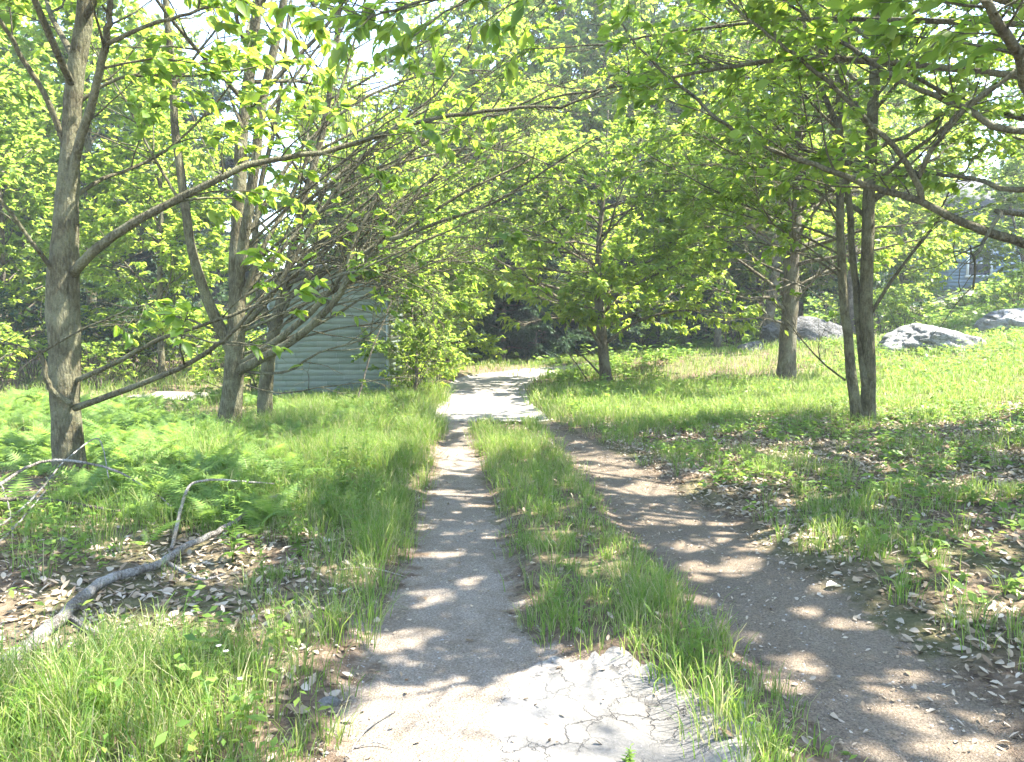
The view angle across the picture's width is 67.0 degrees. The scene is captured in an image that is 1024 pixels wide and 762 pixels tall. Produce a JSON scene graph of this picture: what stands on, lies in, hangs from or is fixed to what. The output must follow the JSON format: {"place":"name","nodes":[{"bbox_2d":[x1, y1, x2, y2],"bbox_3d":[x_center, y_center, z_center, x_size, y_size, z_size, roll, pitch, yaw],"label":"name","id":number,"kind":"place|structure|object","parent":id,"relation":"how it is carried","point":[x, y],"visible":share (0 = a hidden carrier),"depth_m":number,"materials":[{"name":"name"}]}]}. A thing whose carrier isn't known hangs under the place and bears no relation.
{"place":"outdoors","nodes":[
{"label":"outdoors","id":0,"kind":"place"},
{"bbox_2d":[311,421,601,761],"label":"track","id":1,"kind":"structure","parent":0,"point":[486,631],"depth_m":3.94,"materials":[{"name":"concrete"}]},
{"bbox_2d":[344,711,394,761],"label":"twig","id":2,"kind":"object","parent":1,"relation":"on","point":[354,746],"visible":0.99,"depth_m":2.94,"materials":[{"name":"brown wood"}]},
{"bbox_2d":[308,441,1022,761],"bbox_3d":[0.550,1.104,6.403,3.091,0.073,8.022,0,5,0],"label":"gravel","id":3,"kind":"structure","parent":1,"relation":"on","point":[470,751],"depth_m":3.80,"materials":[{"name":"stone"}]},
{"bbox_2d":[0,269,1023,761],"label":"ground","id":4,"kind":"structure","parent":0,"point":[912,619],"depth_m":4.87,"materials":[{"name":"plant"}]},
{"bbox_2d":[0,684,45,741],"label":"weed","id":5,"kind":"object","parent":4,"relation":"on","point":[29,688],"visible":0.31,"depth_m":2.90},
{"bbox_2d":[0,315,47,390],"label":"shrub","id":6,"kind":"object","parent":4,"relation":"on","point":[25,341],"visible":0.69,"depth_m":17.11,"materials":[{"name":"green plant"}]},
{"bbox_2d":[0,0,60,187],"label":"tree","id":7,"kind":"object","parent":4,"relation":"on","point":[26,91],"visible":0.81,"depth_m":17.03,"materials":[{"name":"green plant"}]},
{"bbox_2d":[0,7,79,245],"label":"tree","id":8,"kind":"object","parent":4,"relation":"on","point":[46,76],"depth_m":29.34,"materials":[{"name":"green plant"}]},
{"bbox_2d":[0,7,108,358],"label":"conifer tree","id":9,"kind":"object","parent":4,"relation":"on","point":[30,311],"visible":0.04,"depth_m":28.65,"materials":[{"name":"green plant"}]},
{"bbox_2d":[0,438,108,525],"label":"fallen branch","id":10,"kind":"object","parent":4,"relation":"on","point":[35,495],"visible":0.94,"depth_m":6.34,"materials":[{"name":"grey wood"}]},
{"bbox_2d":[0,287,110,383],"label":"shrub","id":11,"kind":"object","parent":4,"relation":"on","point":[16,307],"visible":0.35,"depth_m":18.99,"materials":[{"name":"green plant"}]},
{"bbox_2d":[0,17,122,275],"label":"tree","id":12,"kind":"object","parent":4,"relation":"on","point":[50,94],"visible":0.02,"depth_m":34.84,"materials":[{"name":"green plant"}]},
{"bbox_2d":[0,79,132,374],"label":"tree","id":13,"kind":"object","parent":4,"relation":"on","point":[12,247],"visible":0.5,"depth_m":20.45,"materials":[{"name":"green plant"}]},
{"bbox_2d":[24,302,153,378],"bbox_3d":[-11.163,-1.039,20.342,3.098,2.044,2.241,-4,6,-39],"label":"shrub","id":14,"kind":"object","parent":4,"relation":"on","point":[85,336],"visible":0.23,"depth_m":19.93,"materials":[{"name":"green plant"}]},
{"bbox_2d":[43,338,139,389],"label":"shrub","id":15,"kind":"object","parent":4,"relation":"on","point":[97,351],"visible":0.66,"depth_m":17.49,"materials":[{"name":"green plant"}]},
{"bbox_2d":[67,656,115,728],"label":"weed","id":16,"kind":"object","parent":4,"relation":"on","point":[101,672],"visible":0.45,"depth_m":2.98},
{"bbox_2d":[0,0,224,366],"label":"tree","id":17,"kind":"object","parent":4,"relation":"on","point":[37,31],"visible":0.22,"depth_m":22.80,"materials":[{"name":"green plant"}]},
{"bbox_2d":[81,267,193,377],"bbox_3d":[-10.499,-1.515,20.816,4.163,3.034,3.649,-1,5,-8],"label":"shrub","id":18,"kind":"object","parent":4,"relation":"on","point":[97,284],"visible":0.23,"depth_m":20.46,"materials":[{"name":"green plant"}]},
{"bbox_2d":[80,88,195,364],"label":"conifer tree","id":19,"kind":"object","parent":4,"relation":"on","point":[148,259],"visible":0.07,"depth_m":26.30,"materials":[{"name":"green plant"}]},
{"bbox_2d":[85,254,207,368],"bbox_3d":[-12.248,-2.226,25.678,5.204,3.793,4.561,-3,5,-32],"label":"shrub","id":20,"kind":"object","parent":4,"relation":"on","point":[131,272],"visible":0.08,"depth_m":25.33,"materials":[{"name":"green plant"}]},
{"bbox_2d":[30,33,263,383],"bbox_3d":[-8.405,-4.100,18.784,5.739,8.526,4.548,2,5,29],"label":"tree","id":21,"kind":"object","parent":4,"relation":"on","point":[179,266],"visible":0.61,"depth_m":18.43,"materials":[{"name":"green plant"}]},
{"bbox_2d":[107,322,197,378],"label":"shrub","id":22,"kind":"object","parent":4,"relation":"on","point":[170,354],"visible":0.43,"depth_m":20.30,"materials":[{"name":"green plant"}]},
{"bbox_2d":[103,6,233,258],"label":"tree","id":23,"kind":"object","parent":4,"relation":"on","point":[194,34],"depth_m":36.20,"materials":[{"name":"green plant"}]},
{"bbox_2d":[0,386,392,545],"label":"ferns","id":24,"kind":"object","parent":4,"relation":"on","point":[107,436],"visible":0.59,"depth_m":7.72,"materials":[{"name":"plant"}]},
{"bbox_2d":[132,280,266,375],"bbox_3d":[-8.409,-1.713,22.082,4.510,3.287,3.953,-1,5,-11],"label":"shrub","id":25,"kind":"object","parent":4,"relation":"on","point":[225,297],"visible":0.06,"depth_m":21.46,"materials":[{"name":"green plant"}]},
{"bbox_2d":[139,70,278,353],"bbox_3d":[-12.772,-7.176,33.733,6.669,12.287,6.231,0,5,-2],"label":"conifer tree","id":26,"kind":"object","parent":4,"relation":"on","point":[229,161],"visible":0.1,"depth_m":32.89,"materials":[{"name":"green plant"}]},
{"bbox_2d":[184,318,264,383],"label":"shrub","id":27,"kind":"object","parent":4,"relation":"on","point":[217,352],"visible":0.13,"depth_m":19.55,"materials":[{"name":"green plant"}]},
{"bbox_2d":[187,324,266,401],"bbox_3d":[-5.264,-0.376,14.897,1.793,1.635,2.478,0,5,-1],"label":"shrub","id":28,"kind":"object","parent":4,"relation":"on","point":[199,376],"visible":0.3,"depth_m":14.45,"materials":[{"name":"green plant"}]},
{"bbox_2d":[0,378,460,761],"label":"grass","id":29,"kind":"structure","parent":4,"relation":"on","point":[62,694],"depth_m":3.76,"materials":[{"name":"plant"}]},
{"bbox_2d":[211,480,250,561],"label":"weed","id":30,"kind":"object","parent":4,"relation":"on","point":[234,543],"visible":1,"depth_m":5.05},
{"bbox_2d":[275,470,307,543],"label":"weed","id":31,"kind":"object","parent":4,"relation":"on","point":[284,525],"visible":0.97,"depth_m":5.41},
{"bbox_2d":[287,517,306,555],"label":"weed","id":32,"kind":"object","parent":4,"relation":"on","point":[298,540],"visible":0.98,"depth_m":5.14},
{"bbox_2d":[213,89,388,325],"bbox_3d":[-5.740,-4.732,23.830,6.098,9.059,4.832,1,5,9],"label":"tree","id":33,"kind":"object","parent":4,"relation":"on","point":[276,236],"visible":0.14,"depth_m":22.97,"materials":[{"name":"green plant"}]},
{"bbox_2d":[312,447,348,515],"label":"weed","id":34,"kind":"object","parent":4,"relation":"on","point":[329,487],"visible":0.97,"depth_m":6.01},
{"bbox_2d":[277,62,385,259],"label":"tree","id":35,"kind":"object","parent":4,"relation":"on","point":[345,97],"visible":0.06,"depth_m":52.35,"materials":[{"name":"green plant"}]},
{"bbox_2d":[262,263,406,397],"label":"shed","id":36,"kind":"structure","parent":4,"relation":"on","point":[320,375],"depth_m":14.20,"materials":[{"name":"green"}]},
{"bbox_2d":[19,0,650,424],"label":"tree","id":37,"kind":"object","parent":4,"relation":"on","point":[237,364],"visible":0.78,"depth_m":9.99,"materials":[{"name":"green plant"}]},
{"bbox_2d":[0,0,685,483],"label":"tree","id":38,"kind":"object","parent":4,"relation":"on","point":[66,264],"visible":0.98,"depth_m":7.02,"materials":[{"name":"green plant"}]},
{"bbox_2d":[332,436,356,499],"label":"weed","id":39,"kind":"object","parent":4,"relation":"on","point":[345,462],"visible":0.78,"depth_m":6.69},
{"bbox_2d":[339,475,369,541],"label":"weed","id":40,"kind":"object","parent":4,"relation":"on","point":[354,508],"visible":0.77,"depth_m":5.34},
{"bbox_2d":[120,0,626,419],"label":"tree","id":41,"kind":"object","parent":4,"relation":"on","point":[266,382],"visible":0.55,"depth_m":11.32,"materials":[{"name":"green plant"}]},
{"bbox_2d":[308,111,442,265],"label":"tree","id":42,"kind":"object","parent":4,"relation":"on","point":[344,188],"visible":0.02,"depth_m":24.46,"materials":[{"name":"green plant"}]},
{"bbox_2d":[321,90,483,327],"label":"tree","id":43,"kind":"object","parent":4,"relation":"on","point":[373,188],"visible":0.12,"depth_m":22.88,"materials":[{"name":"green plant"}]},
{"bbox_2d":[351,233,473,397],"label":"tree","id":44,"kind":"object","parent":4,"relation":"on","point":[421,334],"visible":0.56,"depth_m":13.66,"materials":[{"name":"green plant"}]},
{"bbox_2d":[343,0,485,207],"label":"tree","id":45,"kind":"object","parent":4,"relation":"on","point":[423,9],"visible":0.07,"depth_m":34.34,"materials":[{"name":"green plant"}]},
{"bbox_2d":[0,388,857,761],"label":"ground cover","id":46,"kind":"object","parent":4,"relation":"on","point":[160,738],"visible":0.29,"depth_m":4.69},
{"bbox_2d":[0,496,120,511],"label":"fallen branch","id":47,"kind":"object","parent":46,"relation":"on","point":[5,499],"visible":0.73,"depth_m":6.01,"materials":[{"name":"wood"}]},
{"bbox_2d":[393,329,467,393],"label":"shrub","id":48,"kind":"object","parent":4,"relation":"on","point":[424,370],"visible":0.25,"depth_m":15.15,"materials":[{"name":"green plant"}]},
{"bbox_2d":[379,166,507,382],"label":"tree","id":49,"kind":"object","parent":4,"relation":"on","point":[485,344],"visible":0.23,"depth_m":18.40,"materials":[{"name":"green plant"}]},
{"bbox_2d":[404,143,491,360],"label":"conifer tree","id":50,"kind":"object","parent":4,"relation":"on","point":[471,325],"visible":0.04,"depth_m":26.52,"materials":[{"name":"green plant"}]},
{"bbox_2d":[388,148,516,360],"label":"tree","id":51,"kind":"object","parent":4,"relation":"on","point":[475,310],"visible":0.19,"depth_m":22.19,"materials":[{"name":"green plant"}]},
{"bbox_2d":[388,0,542,361],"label":"tree","id":52,"kind":"object","parent":4,"relation":"on","point":[480,47],"visible":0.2,"depth_m":27.16,"materials":[{"name":"green plant"}]},
{"bbox_2d":[455,180,514,360],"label":"conifer tree","id":53,"kind":"object","parent":4,"relation":"on","point":[487,329],"visible":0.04,"depth_m":27.94,"materials":[{"name":"green plant"}]},
{"bbox_2d":[0,270,1023,603],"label":"ground cover","id":54,"kind":"object","parent":4,"relation":"on","point":[794,430],"visible":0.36,"depth_m":10.99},
{"bbox_2d":[0,286,1023,444],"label":"grass","id":55,"kind":"structure","parent":4,"relation":"on","point":[109,386],"depth_m":18.29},
{"bbox_2d":[0,381,1023,761],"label":"leaf litter","id":56,"kind":"object","parent":4,"relation":"on","point":[692,471],"visible":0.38,"depth_m":5.13,"materials":[{"name":"plant"}]},
{"bbox_2d":[0,459,176,511],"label":"fallen branch","id":57,"kind":"object","parent":56,"relation":"on","point":[10,477],"visible":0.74,"depth_m":6.52,"materials":[{"name":"grey wood"}]},
{"bbox_2d":[0,492,290,662],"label":"fallen branch","id":58,"kind":"object","parent":56,"relation":"on","point":[79,599],"visible":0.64,"depth_m":4.54,"materials":[{"name":"grey wood"}]},
{"bbox_2d":[169,479,273,549],"bbox_3d":[-2.369,0.954,5.858,0.525,0.300,1.152,2,5,19],"label":"fallen branch","id":59,"kind":"object","parent":56,"relation":"on","point":[175,531],"visible":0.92,"depth_m":5.92,"materials":[{"name":"grey wood"}]},
{"bbox_2d":[468,148,557,362],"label":"conifer tree","id":60,"kind":"object","parent":4,"relation":"on","point":[503,346],"visible":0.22,"depth_m":27.56,"materials":[{"name":"green plant"}]},
{"bbox_2d":[7,150,1023,318],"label":"woods","id":61,"kind":"object","parent":4,"relation":"on","point":[248,300],"depth_m":62.86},
{"bbox_2d":[444,0,587,351],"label":"tree","id":62,"kind":"object","parent":4,"relation":"on","point":[534,65],"visible":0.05,"depth_m":35.37,"materials":[{"name":"green plant"}]},
{"bbox_2d":[455,52,612,360],"bbox_3d":[0.017,-6.504,29.477,7.892,11.723,6.253,2,5,22],"label":"tree","id":63,"kind":"object","parent":4,"relation":"on","point":[537,91],"visible":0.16,"depth_m":28.58,"materials":[{"name":"green plant"}]},
{"bbox_2d":[494,168,585,361],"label":"conifer tree","id":64,"kind":"object","parent":4,"relation":"on","point":[559,340],"visible":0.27,"depth_m":28.02,"materials":[{"name":"green plant"}]},
{"bbox_2d":[512,150,613,357],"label":"conifer tree","id":65,"kind":"object","parent":4,"relation":"on","point":[581,337],"visible":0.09,"depth_m":30.27,"materials":[{"name":"green plant"}]},
{"bbox_2d":[484,0,667,355],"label":"tree","id":66,"kind":"object","parent":4,"relation":"on","point":[560,18],"visible":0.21,"depth_m":31.83,"materials":[{"name":"green plant"}]},
{"bbox_2d":[400,67,766,382],"bbox_3d":[1.627,-3.521,18.898,8.860,7.265,8.087,0,5,0],"label":"tree","id":67,"kind":"object","parent":4,"relation":"on","point":[598,287],"visible":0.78,"depth_m":17.86,"materials":[{"name":"green plant"}]},
{"bbox_2d":[568,176,643,352],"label":"conifer tree","id":68,"kind":"object","parent":4,"relation":"on","point":[627,335],"visible":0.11,"depth_m":32.06,"materials":[{"name":"green plant"}]},
{"bbox_2d":[529,0,722,349],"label":"tree","id":69,"kind":"object","parent":4,"relation":"on","point":[607,100],"visible":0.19,"depth_m":32.38,"materials":[{"name":"green plant"}]},
{"bbox_2d":[263,0,1023,334],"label":"tree","id":70,"kind":"object","parent":4,"relation":"on","point":[885,30],"visible":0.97,"depth_m":5.82,"materials":[{"name":"green plant"}]},
{"bbox_2d":[619,308,668,346],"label":"shrub","id":71,"kind":"object","parent":4,"relation":"on","point":[635,335],"visible":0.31,"depth_m":36.66,"materials":[{"name":"green plant"}]},
{"bbox_2d":[639,320,684,349],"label":"shrub","id":72,"kind":"object","parent":4,"relation":"on","point":[655,339],"visible":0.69,"depth_m":33.95,"materials":[{"name":"green plant"}]},
{"bbox_2d":[589,0,735,347],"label":"tree","id":73,"kind":"object","parent":4,"relation":"on","point":[653,17],"visible":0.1,"depth_m":35.04,"materials":[{"name":"green plant"}]},
{"bbox_2d":[458,409,867,761],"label":"grass","id":74,"kind":"structure","parent":4,"relation":"on","point":[638,599],"depth_m":4.16,"materials":[{"name":"plant"}]},
{"bbox_2d":[619,98,772,345],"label":"tree","id":75,"kind":"object","parent":4,"relation":"on","point":[706,294],"visible":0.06,"depth_m":34.38,"materials":[{"name":"green plant"}]},
{"bbox_2d":[678,618,713,669],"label":"weed","id":76,"kind":"object","parent":4,"relation":"on","point":[698,644],"visible":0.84,"depth_m":3.51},
{"bbox_2d":[667,292,753,342],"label":"shrub","id":77,"kind":"object","parent":4,"relation":"on","point":[702,324],"visible":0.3,"depth_m":35.52,"materials":[{"name":"green plant"}]},
{"bbox_2d":[627,0,814,332],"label":"tree","id":78,"kind":"object","parent":4,"relation":"on","point":[672,25],"visible":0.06,"depth_m":36.15,"materials":[{"name":"green plant"}]},
{"bbox_2d":[670,147,785,348],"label":"tree","id":79,"kind":"object","parent":4,"relation":"on","point":[717,341],"visible":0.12,"depth_m":26.80,"materials":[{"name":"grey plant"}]},
{"bbox_2d":[686,281,780,346],"bbox_3d":[9.297,-2.896,32.928,3.649,3.034,4.163,-4,6,-42],"label":"shrub","id":80,"kind":"object","parent":4,"relation":"on","point":[730,333],"visible":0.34,"depth_m":32.88,"materials":[{"name":"green plant"}]},
{"bbox_2d":[696,0,824,330],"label":"tree","id":81,"kind":"object","parent":4,"relation":"on","point":[772,235],"depth_m":37.69,"materials":[{"name":"green plant"}]},
{"bbox_2d":[517,301,1023,671],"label":"grass","id":82,"kind":"structure","parent":4,"relation":"on","point":[545,395],"depth_m":12.06,"materials":[{"name":"plant"}]},
{"bbox_2d":[694,82,852,343],"bbox_3d":[7.870,-4.989,23.830,4.838,8.123,4.489,0,5,0],"label":"tree","id":83,"kind":"object","parent":4,"relation":"on","point":[770,309],"visible":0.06,"depth_m":24.23,"materials":[{"name":"green plant"}]},
{"bbox_2d":[708,130,845,321],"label":"tree","id":84,"kind":"object","parent":4,"relation":"on","point":[752,290],"visible":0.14,"depth_m":33.27,"materials":[{"name":"green plant"}]},
{"bbox_2d":[574,0,1023,424],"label":"tree","id":85,"kind":"object","parent":4,"relation":"on","point":[863,402],"visible":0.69,"depth_m":10.66,"materials":[{"name":"green plant"}]},
{"bbox_2d":[761,316,842,346],"bbox_3d":[9.049,-1.371,23.768,2.552,1.233,1.260,0,5,0],"label":"rock","id":86,"kind":"object","parent":4,"relation":"on","point":[807,327],"visible":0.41,"depth_m":23.34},
{"bbox_2d":[647,0,986,382],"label":"tree","id":87,"kind":"object","parent":4,"relation":"on","point":[786,364],"visible":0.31,"depth_m":16.19,"materials":[{"name":"green plant"}]},
{"bbox_2d":[719,1,953,335],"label":"tree","id":88,"kind":"object","parent":4,"relation":"on","point":[907,94],"visible":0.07,"depth_m":24.95,"materials":[{"name":"green plant"}]},
{"bbox_2d":[767,83,956,311],"bbox_3d":[14.091,-6.947,31.682,7.296,10.129,6.621,-2,5,-26],"label":"tree","id":89,"kind":"object","parent":4,"relation":"on","point":[831,283],"visible":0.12,"depth_m":30.69,"materials":[{"name":"green plant"}]},
{"bbox_2d":[801,262,931,325],"bbox_3d":[13.205,-3.364,30.025,4.857,3.540,4.257,-2,5,-25],"label":"shrub","id":90,"kind":"object","parent":4,"relation":"on","point":[879,283],"visible":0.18,"depth_m":29.44,"materials":[{"name":"green plant"}]},
{"bbox_2d":[818,286,932,333],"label":"shrub","id":91,"kind":"object","parent":4,"relation":"on","point":[878,314],"visible":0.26,"depth_m":26.78,"materials":[{"name":"green plant"}]},
{"bbox_2d":[853,285,937,335],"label":"shrub","id":92,"kind":"object","parent":4,"relation":"on","point":[896,320],"visible":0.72,"depth_m":24.74,"materials":[{"name":"green plant"}]},
{"bbox_2d":[779,8,1023,160],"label":"tree","id":93,"kind":"object","parent":4,"relation":"on","point":[917,101],"visible":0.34,"depth_m":11.19,"materials":[{"name":"green plant"}]},
{"bbox_2d":[815,74,1002,298],"bbox_3d":[18.120,-8.726,35.139,7.892,11.723,6.253,-2,5,-25],"label":"tree","id":94,"kind":"object","parent":4,"relation":"on","point":[934,104],"visible":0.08,"depth_m":34.56,"materials":[{"name":"green plant"}]},
{"bbox_2d":[873,279,949,325],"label":"shrub","id":95,"kind":"object","parent":4,"relation":"on","point":[917,295],"visible":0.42,"depth_m":29.67,"materials":[{"name":"green plant"}]},
{"bbox_2d":[845,27,978,274],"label":"tree","id":96,"kind":"object","parent":4,"relation":"on","point":[959,198],"depth_m":43.41,"materials":[{"name":"green plant"}]},
{"bbox_2d":[858,120,985,314],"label":"tree","id":97,"kind":"object","parent":4,"relation":"on","point":[918,264],"visible":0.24,"depth_m":31.85,"materials":[{"name":"green plant"}]},
{"bbox_2d":[877,323,985,354],"bbox_3d":[11.219,-0.848,20.641,2.876,1.405,1.938,0,5,0],"label":"boulder","id":98,"kind":"object","parent":4,"relation":"on","point":[915,335],"visible":0.48,"depth_m":20.01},
{"bbox_2d":[885,180,1023,290],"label":"house","id":99,"kind":"structure","parent":4,"relation":"on","point":[966,271],"depth_m":44.63,"materials":[{"name":"blue"}]},
{"bbox_2d":[965,249,993,276],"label":"window","id":100,"kind":"structure","parent":99,"relation":"in","point":[969,267],"depth_m":44.57,"materials":[{"name":"white paint"}]},
{"bbox_2d":[920,40,999,179],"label":"tree","id":101,"kind":"object","parent":4,"relation":"on","point":[977,132],"visible":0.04,"depth_m":57.87,"materials":[{"name":"green plant"}]},
{"bbox_2d":[946,134,1023,298],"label":"tree","id":102,"kind":"object","parent":4,"relation":"on","point":[1015,181],"visible":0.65,"depth_m":32.86,"materials":[{"name":"green plant"}]},
{"bbox_2d":[971,259,1023,309],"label":"shrub","id":103,"kind":"object","parent":4,"relation":"on","point":[1018,289],"visible":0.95,"depth_m":28.64,"materials":[{"name":"green plant"}]},
{"bbox_2d":[974,308,1023,333],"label":"boulder","id":104,"kind":"object","parent":4,"relation":"on","point":[1013,317],"visible":0.45,"depth_m":22.92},
{"bbox_2d":[977,48,1023,210],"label":"tree","id":105,"kind":"object","parent":4,"relation":"on","point":[1010,92],"visible":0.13,"depth_m":43.81,"materials":[{"name":"green plant"}]},
{"bbox_2d":[2,0,1023,298],"label":"sky","id":106,"kind":"structure","parent":0,"point":[182,8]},
{"bbox_2d":[480,646,773,761],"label":"pavement","id":107,"kind":"structure","parent":0,"point":[614,722],"depth_m":3.14,"materials":[{"name":"concrete"}]},
{"bbox_2d":[431,289,985,420],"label":"road","id":108,"kind":"structure","parent":0,"point":[491,393],"depth_m":16.56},
{"bbox_2d":[535,416,1023,761],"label":"track","id":109,"kind":"structure","parent":0,"point":[857,676],"depth_m":3.93,"materials":[{"name":"soil"}]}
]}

